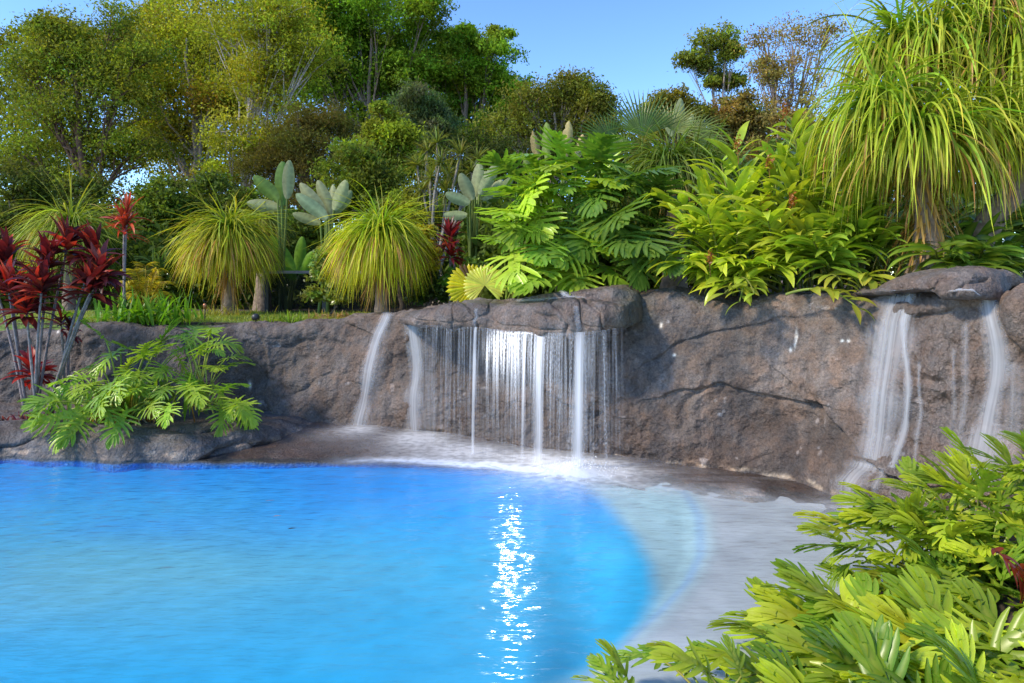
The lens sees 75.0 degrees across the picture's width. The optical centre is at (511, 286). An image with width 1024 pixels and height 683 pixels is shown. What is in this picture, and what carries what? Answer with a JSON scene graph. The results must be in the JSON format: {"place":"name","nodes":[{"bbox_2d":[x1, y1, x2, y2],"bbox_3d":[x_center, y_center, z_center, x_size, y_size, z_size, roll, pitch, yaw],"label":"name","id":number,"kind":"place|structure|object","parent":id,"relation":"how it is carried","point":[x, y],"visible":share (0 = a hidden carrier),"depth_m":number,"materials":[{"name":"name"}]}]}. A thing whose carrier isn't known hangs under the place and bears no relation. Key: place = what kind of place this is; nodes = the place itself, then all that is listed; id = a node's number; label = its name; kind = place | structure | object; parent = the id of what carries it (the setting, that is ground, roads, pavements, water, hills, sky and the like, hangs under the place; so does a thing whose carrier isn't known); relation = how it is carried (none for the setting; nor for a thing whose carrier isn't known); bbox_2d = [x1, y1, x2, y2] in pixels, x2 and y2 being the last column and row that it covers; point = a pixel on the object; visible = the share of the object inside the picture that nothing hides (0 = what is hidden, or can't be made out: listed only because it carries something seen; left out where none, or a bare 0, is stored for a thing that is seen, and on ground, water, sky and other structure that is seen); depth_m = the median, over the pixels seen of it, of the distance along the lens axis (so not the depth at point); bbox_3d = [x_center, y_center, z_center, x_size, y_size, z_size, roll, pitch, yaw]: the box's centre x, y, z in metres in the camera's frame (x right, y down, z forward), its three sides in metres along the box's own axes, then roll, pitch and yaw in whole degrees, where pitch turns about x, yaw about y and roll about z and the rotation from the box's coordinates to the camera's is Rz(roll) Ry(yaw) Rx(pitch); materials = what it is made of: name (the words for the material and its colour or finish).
{"place":"outdoors","nodes":[
{"label":"outdoors","id":0,"kind":"place"},
{"bbox_2d":[0,309,377,330],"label":"lawn","id":1,"kind":"structure","parent":0,"point":[2,327],"depth_m":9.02,"materials":[{"name":"green plant"}]},
{"bbox_2d":[99,191,153,308],"bbox_3d":[-5.182,-0.405,8.908,0.626,1.777,0.608,0,0,0],"label":"cordyline","id":2,"kind":"object","parent":1,"relation":"on","point":[125,218],"visible":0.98,"depth_m":8.90,"materials":[{"name":"red plant"}]},
{"bbox_2d":[113,261,178,309],"bbox_3d":[-5.671,0.036,10.368,0.896,0.865,0.734,0,0,0],"label":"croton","id":3,"kind":"object","parent":1,"relation":"on","point":[145,280],"visible":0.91,"depth_m":10.38,"materials":[{"name":"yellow plant"}]},
{"bbox_2d":[149,174,300,314],"bbox_3d":[-4.464,-0.644,10.584,2.277,2.312,2.159,0,0,0],"label":"ponytail palm","id":4,"kind":"object","parent":1,"relation":"on","point":[232,247],"visible":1,"depth_m":10.29,"materials":[{"name":"green plant"}]},
{"bbox_2d":[179,301,277,315],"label":"grass tuft","id":5,"kind":"object","parent":1,"relation":"on","point":[224,312],"visible":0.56,"depth_m":10.22,"materials":[{"name":"green plant"}]},
{"bbox_2d":[247,160,294,312],"bbox_3d":[-3.983,-0.791,11.026,0.624,2.572,0.818,0,0,-31],"label":"bird of paradise","id":6,"kind":"object","parent":1,"relation":"on","point":[283,188],"visible":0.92,"depth_m":11.06,"materials":[{"name":"green plant"}]},
{"bbox_2d":[267,309,316,322],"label":"agapanthus","id":7,"kind":"object","parent":1,"relation":"on","point":[297,319],"visible":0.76,"depth_m":8.79,"materials":[{"name":"green plant"}]},
{"bbox_2d":[292,180,352,312],"bbox_3d":[-3.100,-0.571,10.913,0.958,2.335,0.523,0,0,-11],"label":"bird of paradise","id":8,"kind":"object","parent":1,"relation":"on","point":[313,203],"visible":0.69,"depth_m":10.81,"materials":[{"name":"green plant"}]},
{"bbox_2d":[297,242,351,316],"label":"shrub","id":9,"kind":"object","parent":1,"relation":"on","point":[313,294],"visible":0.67,"depth_m":9.49,"materials":[{"name":"green plant"}]},
{"bbox_2d":[308,309,348,318],"bbox_3d":[-2.395,0.390,9.392,0.979,0.201,0.652,0,0,0],"label":"bromeliad","id":10,"kind":"object","parent":1,"relation":"on","point":[334,314],"visible":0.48,"depth_m":9.34,"materials":[{"name":"green plant"}]},
{"bbox_2d":[265,271,428,312],"bbox_3d":[-2.717,0.136,11.000,2.700,0.840,0.060,0,0,0],"label":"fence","id":11,"kind":"object","parent":1,"relation":"on","point":[267,308],"visible":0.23,"depth_m":10.98,"materials":[{"name":"metal"}]},
{"bbox_2d":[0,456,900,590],"bbox_3d":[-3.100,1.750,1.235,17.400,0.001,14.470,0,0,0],"label":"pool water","id":12,"kind":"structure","parent":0,"point":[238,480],"depth_m":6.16,"materials":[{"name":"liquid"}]},
{"bbox_2d":[339,426,858,507],"bbox_3d":[0.271,1.685,5.683,7.204,0.087,2.874,0,0,25],"label":"foam","id":13,"kind":"object","parent":12,"relation":"on","point":[443,448],"visible":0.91,"depth_m":6.63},
{"bbox_2d":[522,454,635,486],"bbox_3d":[0.618,1.621,6.176,0.985,0.206,0.791,0,0,-27],"label":"spray","id":14,"kind":"object","parent":13,"relation":"on","point":[575,464],"visible":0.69,"depth_m":6.19,"materials":[{"name":"liquid"}]},
{"bbox_2d":[0,285,904,324],"bbox_3d":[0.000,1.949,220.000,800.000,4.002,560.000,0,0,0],"label":"ground","id":15,"kind":"structure","parent":0,"point":[347,308],"depth_m":12.18,"materials":[{"name":"green plant"}]},
{"bbox_2d":[0,156,74,266],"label":"shrub","id":16,"kind":"object","parent":15,"relation":"on","point":[23,191],"visible":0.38,"depth_m":15.04,"materials":[{"name":"green plant"}]},
{"bbox_2d":[1,159,142,309],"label":"ponytail palm","id":17,"kind":"object","parent":15,"relation":"on","point":[75,218],"visible":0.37,"depth_m":12.26,"materials":[{"name":"green plant"}]},
{"bbox_2d":[45,168,132,229],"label":"shrub","id":18,"kind":"object","parent":15,"relation":"on","point":[83,182],"visible":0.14,"depth_m":16.27,"materials":[{"name":"green plant"}]},
{"bbox_2d":[0,0,203,214],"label":"tree","id":19,"kind":"object","parent":15,"relation":"on","point":[52,33],"visible":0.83,"depth_m":19.96,"materials":[{"name":"green plant"}]},
{"bbox_2d":[94,169,213,280],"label":"shrub","id":20,"kind":"object","parent":15,"relation":"on","point":[153,201],"visible":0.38,"depth_m":15.38,"materials":[{"name":"green plant"}]},
{"bbox_2d":[134,246,180,267],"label":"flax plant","id":21,"kind":"object","parent":15,"relation":"on","point":[162,261],"visible":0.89,"depth_m":11.50,"materials":[{"name":"green plant"}]},
{"bbox_2d":[87,0,291,193],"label":"tree","id":22,"kind":"object","parent":15,"relation":"on","point":[190,83],"visible":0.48,"depth_m":23.05,"materials":[{"name":"green plant"}]},
{"bbox_2d":[168,164,288,226],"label":"shrub","id":23,"kind":"object","parent":15,"relation":"on","point":[219,183],"visible":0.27,"depth_m":16.28,"materials":[{"name":"green plant"}]},
{"bbox_2d":[226,196,300,310],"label":"ponytail palm","id":24,"kind":"object","parent":15,"relation":"on","point":[259,301],"visible":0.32,"depth_m":12.37,"materials":[{"name":"green plant"}]},
{"bbox_2d":[172,0,364,194],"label":"tree","id":25,"kind":"object","parent":15,"relation":"on","point":[269,18],"visible":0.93,"depth_m":19.83,"materials":[{"name":"green plant"}]},
{"bbox_2d":[269,235,313,310],"bbox_3d":[-3.844,-0.180,11.579,0.503,1.420,0.630,0,0,35],"label":"bird of paradise","id":26,"kind":"object","parent":15,"relation":"on","point":[301,260],"visible":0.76,"depth_m":11.67,"materials":[{"name":"green plant"}]},
{"bbox_2d":[224,92,365,281],"bbox_3d":[-6.146,-2.572,19.374,4.506,6.118,3.478,0,0,0],"label":"tree","id":27,"kind":"object","parent":15,"relation":"on","point":[296,145],"visible":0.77,"depth_m":18.82,"materials":[{"name":"green plant"}]},
{"bbox_2d":[272,205,336,304],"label":"shrub","id":28,"kind":"object","parent":15,"relation":"on","point":[304,230],"visible":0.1,"depth_m":14.59,"materials":[{"name":"green plant"}]},
{"bbox_2d":[298,138,416,305],"bbox_3d":[-3.329,-1.344,14.725,2.692,3.736,2.069,0,0,0],"label":"shrub","id":29,"kind":"object","parent":15,"relation":"on","point":[364,167],"visible":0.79,"depth_m":14.29,"materials":[{"name":"green plant"}]},
{"bbox_2d":[263,0,471,141],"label":"tree","id":30,"kind":"object","parent":15,"relation":"on","point":[387,60],"visible":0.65,"depth_m":39.91,"materials":[{"name":"green plant"}]},
{"bbox_2d":[310,179,447,311],"bbox_3d":[-1.783,-0.551,8.961,2.063,2.017,2.238,0,0,0],"label":"ponytail palm","id":31,"kind":"object","parent":15,"relation":"on","point":[381,252],"visible":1,"depth_m":8.69,"materials":[{"name":"green plant"}]},
{"bbox_2d":[324,99,446,180],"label":"shrub","id":32,"kind":"object","parent":15,"relation":"on","point":[391,133],"visible":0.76,"depth_m":16.81,"materials":[{"name":"green plant"}]},
{"bbox_2d":[363,181,450,308],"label":"shrub","id":33,"kind":"object","parent":15,"relation":"on","point":[398,197],"visible":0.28,"depth_m":12.32,"materials":[{"name":"green plant"}]},
{"bbox_2d":[377,72,470,197],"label":"tree","id":34,"kind":"object","parent":15,"relation":"on","point":[431,110],"visible":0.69,"depth_m":23.57,"materials":[{"name":"green plant"}]},
{"bbox_2d":[403,267,454,305],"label":"shrub","id":35,"kind":"object","parent":15,"relation":"on","point":[429,292],"visible":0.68,"depth_m":9.60,"materials":[{"name":"green plant"}]},
{"bbox_2d":[412,223,445,307],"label":"shrub","id":36,"kind":"object","parent":15,"relation":"on","point":[439,249],"visible":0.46,"depth_m":9.55,"materials":[{"name":"green plant"}]},
{"bbox_2d":[0,0,885,287],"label":"forest","id":37,"kind":"object","parent":15,"relation":"on","point":[40,12],"depth_m":45.79,"materials":[{"name":"green plant"}]},
{"bbox_2d":[400,126,490,305],"bbox_3d":[-1.200,-1.343,12.175,1.835,3.450,1.386,0,0,0],"label":"dragon tree","id":38,"kind":"object","parent":15,"relation":"on","point":[423,183],"visible":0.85,"depth_m":12.16,"materials":[{"name":"green plant"}]},
{"bbox_2d":[430,216,467,302],"bbox_3d":[-0.869,-0.332,9.290,0.561,1.349,0.547,0,0,-26],"label":"cordyline","id":39,"kind":"object","parent":15,"relation":"on","point":[450,229],"visible":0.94,"depth_m":9.27,"materials":[{"name":"red plant"}]},
{"bbox_2d":[393,18,537,256],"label":"tree","id":40,"kind":"object","parent":15,"relation":"on","point":[467,86],"visible":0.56,"depth_m":41.54,"materials":[{"name":"green plant"}]},
{"bbox_2d":[436,256,502,291],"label":"shrub","id":41,"kind":"object","parent":15,"relation":"on","point":[470,261],"visible":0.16,"depth_m":9.22,"materials":[{"name":"green plant"}]},
{"bbox_2d":[438,180,511,252],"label":"shrub","id":42,"kind":"object","parent":15,"relation":"on","point":[440,203],"visible":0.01,"depth_m":13.34,"materials":[{"name":"green plant"}]},
{"bbox_2d":[446,264,505,301],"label":"fan palm","id":43,"kind":"object","parent":15,"relation":"on","point":[474,282],"visible":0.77,"depth_m":7.63,"materials":[{"name":"yellow plant"}]},
{"bbox_2d":[444,163,513,257],"bbox_3d":[-0.543,-0.797,10.609,0.755,2.340,1.014,0,0,31],"label":"bird of paradise","id":44,"kind":"object","parent":15,"relation":"on","point":[472,190],"visible":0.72,"depth_m":10.52,"materials":[{"name":"green plant"}]},
{"bbox_2d":[0,283,1023,520],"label":"rock wall","id":45,"kind":"structure","parent":15,"relation":"on","point":[782,385],"depth_m":6.55,"materials":[{"name":"grey stone"}]},
{"bbox_2d":[54,286,213,325],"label":"agapanthus","id":46,"kind":"object","parent":45,"relation":"on","point":[122,313],"visible":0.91,"depth_m":8.85,"materials":[{"name":"green plant"}]},
{"bbox_2d":[357,315,387,425],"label":"water stream","id":47,"kind":"structure","parent":45,"relation":"attached to","point":[375,346],"depth_m":8.09,"materials":[{"name":"white liquid"}]},
{"bbox_2d":[409,325,417,431],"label":"water stream","id":48,"kind":"structure","parent":45,"relation":"attached to","point":[413,330],"depth_m":7.97,"materials":[{"name":"white liquid"}]},
{"bbox_2d":[398,285,642,338],"bbox_3d":[0.089,0.323,7.716,2.986,0.695,2.305,0,0,21],"label":"rock ledge","id":49,"kind":"object","parent":45,"relation":"attached to","point":[586,312],"visible":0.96,"depth_m":6.69,"materials":[{"name":"grey stone"}]},
{"bbox_2d":[472,291,581,465],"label":"waterfall","id":50,"kind":"structure","parent":49,"relation":"attached to","point":[578,399],"depth_m":6.24,"materials":[{"name":"liquid"}]},
{"bbox_2d":[850,298,909,481],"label":"water stream","id":51,"kind":"structure","parent":45,"relation":"attached to","point":[886,366],"depth_m":5.30,"materials":[{"name":"liquid"}]},
{"bbox_2d":[854,266,1023,301],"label":"cap rock","id":52,"kind":"object","parent":45,"relation":"on","point":[986,283],"visible":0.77,"depth_m":4.94,"materials":[{"name":"grey stone"}]},
{"bbox_2d":[956,289,997,438],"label":"water stream","id":53,"kind":"structure","parent":45,"relation":"attached to","point":[992,328],"depth_m":4.78,"materials":[{"name":"white liquid"}]},
{"bbox_2d":[0,135,1023,309],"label":"undergrowth","id":54,"kind":"object","parent":15,"relation":"on","point":[145,250],"visible":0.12,"depth_m":12.59,"materials":[{"name":"green plant"}]},
{"bbox_2d":[439,120,584,200],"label":"shrub","id":55,"kind":"object","parent":15,"relation":"on","point":[498,147],"visible":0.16,"depth_m":21.88,"materials":[{"name":"green plant"}]},
{"bbox_2d":[473,148,568,298],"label":"philodendron","id":56,"kind":"object","parent":15,"relation":"on","point":[513,273],"visible":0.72,"depth_m":7.45,"materials":[{"name":"green plant"}]},
{"bbox_2d":[463,64,634,202],"bbox_3d":[1.851,-5.332,32.637,8.490,11.044,5.669,0,0,0],"label":"tree","id":57,"kind":"object","parent":15,"relation":"on","point":[577,99],"visible":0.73,"depth_m":31.80,"materials":[{"name":"green plant"}]},
{"bbox_2d":[521,121,583,212],"bbox_3d":[0.677,-1.147,10.321,1.036,2.870,0.314,0,0,-18],"label":"bird of paradise","id":58,"kind":"object","parent":15,"relation":"on","point":[568,130],"visible":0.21,"depth_m":10.30,"materials":[{"name":"green plant"}]},
{"bbox_2d":[481,126,668,297],"bbox_3d":[0.809,-0.812,7.756,2.272,2.129,1.876,0,0,-10],"label":"philodendron","id":59,"kind":"object","parent":15,"relation":"on","point":[572,279],"visible":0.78,"depth_m":7.52,"materials":[{"name":"green plant"}]},
{"bbox_2d":[559,132,708,291],"bbox_3d":[1.366,-0.790,7.469,1.590,1.918,1.906,0,0,-43],"label":"philodendron","id":60,"kind":"object","parent":15,"relation":"on","point":[638,248],"visible":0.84,"depth_m":7.30,"materials":[{"name":"green plant"}]},
{"bbox_2d":[575,88,732,238],"bbox_3d":[2.059,-1.434,9.934,2.441,3.083,0.603,0,0,-11],"label":"fan palm","id":61,"kind":"object","parent":15,"relation":"on","point":[670,120],"visible":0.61,"depth_m":9.93,"materials":[{"name":"green plant"}]},
{"bbox_2d":[631,82,717,151],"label":"shrub","id":62,"kind":"object","parent":15,"relation":"on","point":[673,96],"visible":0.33,"depth_m":23.67,"materials":[{"name":"green plant"}]},
{"bbox_2d":[664,98,693,286],"bbox_3d":[2.774,-1.519,11.047,0.501,3.140,0.229,0,0,-9],"label":"bird of paradise","id":63,"kind":"object","parent":15,"relation":"on","point":[680,107],"visible":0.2,"depth_m":11.00,"materials":[{"name":"green plant"}]},
{"bbox_2d":[601,104,775,288],"bbox_3d":[2.254,-1.171,8.867,2.503,2.522,2.025,0,0,0],"label":"fan palm","id":64,"kind":"object","parent":15,"relation":"on","point":[678,155],"visible":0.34,"depth_m":8.60,"materials":[{"name":"green plant"}]},
{"bbox_2d":[667,16,750,157],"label":"tree","id":65,"kind":"object","parent":15,"relation":"on","point":[704,63],"visible":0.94,"depth_m":33.96,"materials":[{"name":"green plant"}]},
{"bbox_2d":[640,121,798,305],"bbox_3d":[2.112,-0.829,6.892,1.589,2.026,1.583,0,0,27],"label":"ginger plant","id":66,"kind":"object","parent":15,"relation":"on","point":[710,223],"visible":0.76,"depth_m":6.69,"materials":[{"name":"green plant"}]},
{"bbox_2d":[695,85,780,163],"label":"shrub","id":67,"kind":"object","parent":15,"relation":"on","point":[735,109],"visible":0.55,"depth_m":23.73,"materials":[{"name":"green plant"}]},
{"bbox_2d":[707,267,778,314],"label":"ginger plant","id":68,"kind":"object","parent":15,"relation":"on","point":[737,280],"visible":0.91,"depth_m":6.08,"materials":[{"name":"green plant"}]},
{"bbox_2d":[736,105,828,281],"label":"shrub","id":69,"kind":"object","parent":15,"relation":"on","point":[773,118],"visible":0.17,"depth_m":22.03,"materials":[{"name":"green plant"}]},
{"bbox_2d":[720,97,861,293],"bbox_3d":[2.692,-0.907,6.547,1.331,1.969,1.109,0,0,-30],"label":"ginger plant","id":70,"kind":"object","parent":15,"relation":"on","point":[795,205],"visible":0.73,"depth_m":6.47,"materials":[{"name":"green plant"}]},
{"bbox_2d":[731,9,856,281],"bbox_3d":[12.916,-6.263,29.979,5.818,12.779,4.235,0,0,0],"label":"tree","id":71,"kind":"object","parent":15,"relation":"on","point":[772,71],"visible":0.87,"depth_m":29.95,"materials":[{"name":"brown plant"}]},
{"bbox_2d":[785,269,896,324],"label":"ginger plant","id":72,"kind":"object","parent":15,"relation":"on","point":[865,277],"visible":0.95,"depth_m":5.66,"materials":[{"name":"green plant"}]},
{"bbox_2d":[769,174,942,291],"bbox_3d":[3.249,-0.521,6.249,1.860,1.163,1.085,0,0,-27],"label":"ginger plant","id":73,"kind":"object","parent":15,"relation":"on","point":[869,240],"visible":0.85,"depth_m":6.09,"materials":[{"name":"green plant"}]},
{"bbox_2d":[775,0,1023,276],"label":"ponytail palm","id":74,"kind":"object","parent":15,"relation":"on","point":[903,129],"visible":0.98,"depth_m":5.72,"materials":[{"name":"green plant"}]},
{"bbox_2d":[817,535,1023,681],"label":"garden bed","id":75,"kind":"object","parent":15,"relation":"on","point":[1001,606],"visible":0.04,"depth_m":3.00,"materials":[{"name":"soil"}]},
{"bbox_2d":[571,638,634,682],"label":"philodendron","id":76,"kind":"object","parent":75,"relation":"on","point":[608,669],"visible":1,"depth_m":2.81,"materials":[{"name":"green plant"}]},
{"bbox_2d":[608,634,814,682],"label":"philodendron","id":77,"kind":"object","parent":75,"relation":"on","point":[660,653],"visible":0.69,"depth_m":2.69,"materials":[{"name":"green plant"}]},
{"bbox_2d":[676,574,948,682],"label":"philodendron","id":78,"kind":"object","parent":75,"relation":"on","point":[717,653],"visible":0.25,"depth_m":2.95,"materials":[{"name":"green plant"}]},
{"bbox_2d":[724,610,951,682],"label":"philodendron","id":79,"kind":"object","parent":75,"relation":"on","point":[876,647],"visible":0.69,"depth_m":2.44,"materials":[{"name":"green plant"}]},
{"bbox_2d":[744,558,987,679],"bbox_3d":[1.809,1.613,2.973,1.315,0.546,1.382,0,0,-35],"label":"philodendron","id":80,"kind":"object","parent":75,"relation":"on","point":[817,597],"visible":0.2,"depth_m":3.19,"materials":[{"name":"green plant"}]},
{"bbox_2d":[751,619,993,682],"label":"philodendron","id":81,"kind":"object","parent":75,"relation":"on","point":[961,653],"visible":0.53,"depth_m":2.36,"materials":[{"name":"green plant"}]},
{"bbox_2d":[766,562,1023,682],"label":"philodendron","id":82,"kind":"object","parent":75,"relation":"on","point":[804,641],"visible":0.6,"depth_m":2.78,"materials":[{"name":"green plant"}]},
{"bbox_2d":[792,485,1023,599],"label":"philodendron","id":83,"kind":"object","parent":75,"relation":"on","point":[912,502],"visible":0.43,"depth_m":3.58,"materials":[{"name":"green plant"}]},
{"bbox_2d":[819,445,1023,566],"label":"philodendron","id":84,"kind":"object","parent":75,"relation":"on","point":[961,468],"visible":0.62,"depth_m":3.78,"materials":[{"name":"green plant"}]},
{"bbox_2d":[837,576,1023,682],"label":"philodendron","id":85,"kind":"object","parent":75,"relation":"on","point":[987,615],"visible":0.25,"depth_m":2.83,"materials":[{"name":"green plant"}]},
{"bbox_2d":[839,533,1023,647],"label":"philodendron","id":86,"kind":"object","parent":75,"relation":"on","point":[929,560],"visible":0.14,"depth_m":3.18,"materials":[{"name":"green plant"}]},
{"bbox_2d":[856,602,1023,682],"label":"philodendron","id":87,"kind":"object","parent":75,"relation":"on","point":[936,620],"visible":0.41,"depth_m":2.54,"materials":[{"name":"green plant"}]},
{"bbox_2d":[900,427,1023,532],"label":"philodendron","id":88,"kind":"object","parent":75,"relation":"on","point":[1014,472],"visible":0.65,"depth_m":4.07,"materials":[{"name":"green plant"}]},
{"bbox_2d":[909,493,1023,621],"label":"philodendron","id":89,"kind":"object","parent":75,"relation":"on","point":[965,547],"visible":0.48,"depth_m":3.22,"materials":[{"name":"green plant"}]},
{"bbox_2d":[861,187,1023,279],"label":"ginger plant","id":90,"kind":"object","parent":15,"relation":"on","point":[962,218],"visible":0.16,"depth_m":7.59,"materials":[{"name":"green plant"}]},
{"bbox_2d":[867,0,1023,254],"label":"ponytail palm","id":91,"kind":"object","parent":15,"relation":"on","point":[1017,42],"visible":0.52,"depth_m":5.89,"materials":[{"name":"green plant"}]},
{"bbox_2d":[886,210,1023,277],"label":"ginger plant","id":92,"kind":"object","parent":15,"relation":"on","point":[997,255],"visible":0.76,"depth_m":5.53,"materials":[{"name":"green plant"}]},
{"bbox_2d":[0,463,929,682],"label":"pool floor","id":93,"kind":"structure","parent":0,"point":[480,583],"depth_m":4.75,"materials":[{"name":"paint"}]},
{"bbox_2d":[0,402,311,472],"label":"rock apron","id":94,"kind":"object","parent":93,"relation":"on","point":[178,439],"visible":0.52,"depth_m":6.90,"materials":[{"name":"grey stone"}]},
{"bbox_2d":[0,227,33,411],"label":"cordyline","id":95,"kind":"object","parent":94,"relation":"on","point":[8,248],"visible":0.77,"depth_m":7.79,"materials":[{"name":"red plant"}]},
{"bbox_2d":[1,346,62,394],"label":"cordyline","id":96,"kind":"object","parent":94,"relation":"on","point":[27,373],"visible":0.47,"depth_m":7.81,"materials":[{"name":"red plant"}]},
{"bbox_2d":[0,211,94,407],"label":"cordyline","id":97,"kind":"object","parent":94,"relation":"on","point":[40,274],"visible":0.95,"depth_m":7.52,"materials":[{"name":"red plant"}]},
{"bbox_2d":[44,302,82,392],"bbox_3d":[-5.360,0.773,8.004,0.375,1.213,0.436,0,0,39],"label":"cordyline","id":98,"kind":"object","parent":94,"relation":"on","point":[68,321],"visible":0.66,"depth_m":8.01,"materials":[{"name":"red plant"}]},
{"bbox_2d":[46,220,132,415],"bbox_3d":[-4.805,0.346,7.657,0.966,2.282,0.783,0,0,42],"label":"cordyline","id":99,"kind":"object","parent":94,"relation":"on","point":[92,276],"visible":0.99,"depth_m":7.56,"materials":[{"name":"red plant"}]},
{"bbox_2d":[17,316,215,454],"bbox_3d":[-4.304,1.022,7.378,2.223,1.345,1.716,0,0,0],"label":"philodendron","id":100,"kind":"object","parent":94,"relation":"on","point":[131,404],"visible":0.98,"depth_m":7.08,"materials":[{"name":"green plant"}]},
{"bbox_2d":[161,325,262,436],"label":"philodendron","id":101,"kind":"object","parent":94,"relation":"on","point":[243,413],"visible":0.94,"depth_m":7.52,"materials":[{"name":"green plant"}]},
{"bbox_2d":[170,422,898,531],"bbox_3d":[-0.216,2.511,6.425,9.433,1.726,2.288,0,0,26],"label":"rock shelf","id":102,"kind":"object","parent":93,"relation":"on","point":[314,444],"visible":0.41,"depth_m":6.70,"materials":[{"name":"grey stone"}]},
{"bbox_2d":[0,0,1023,274],"label":"sky","id":103,"kind":"structure","parent":0,"point":[631,43],"materials":[{"name":"blue"}]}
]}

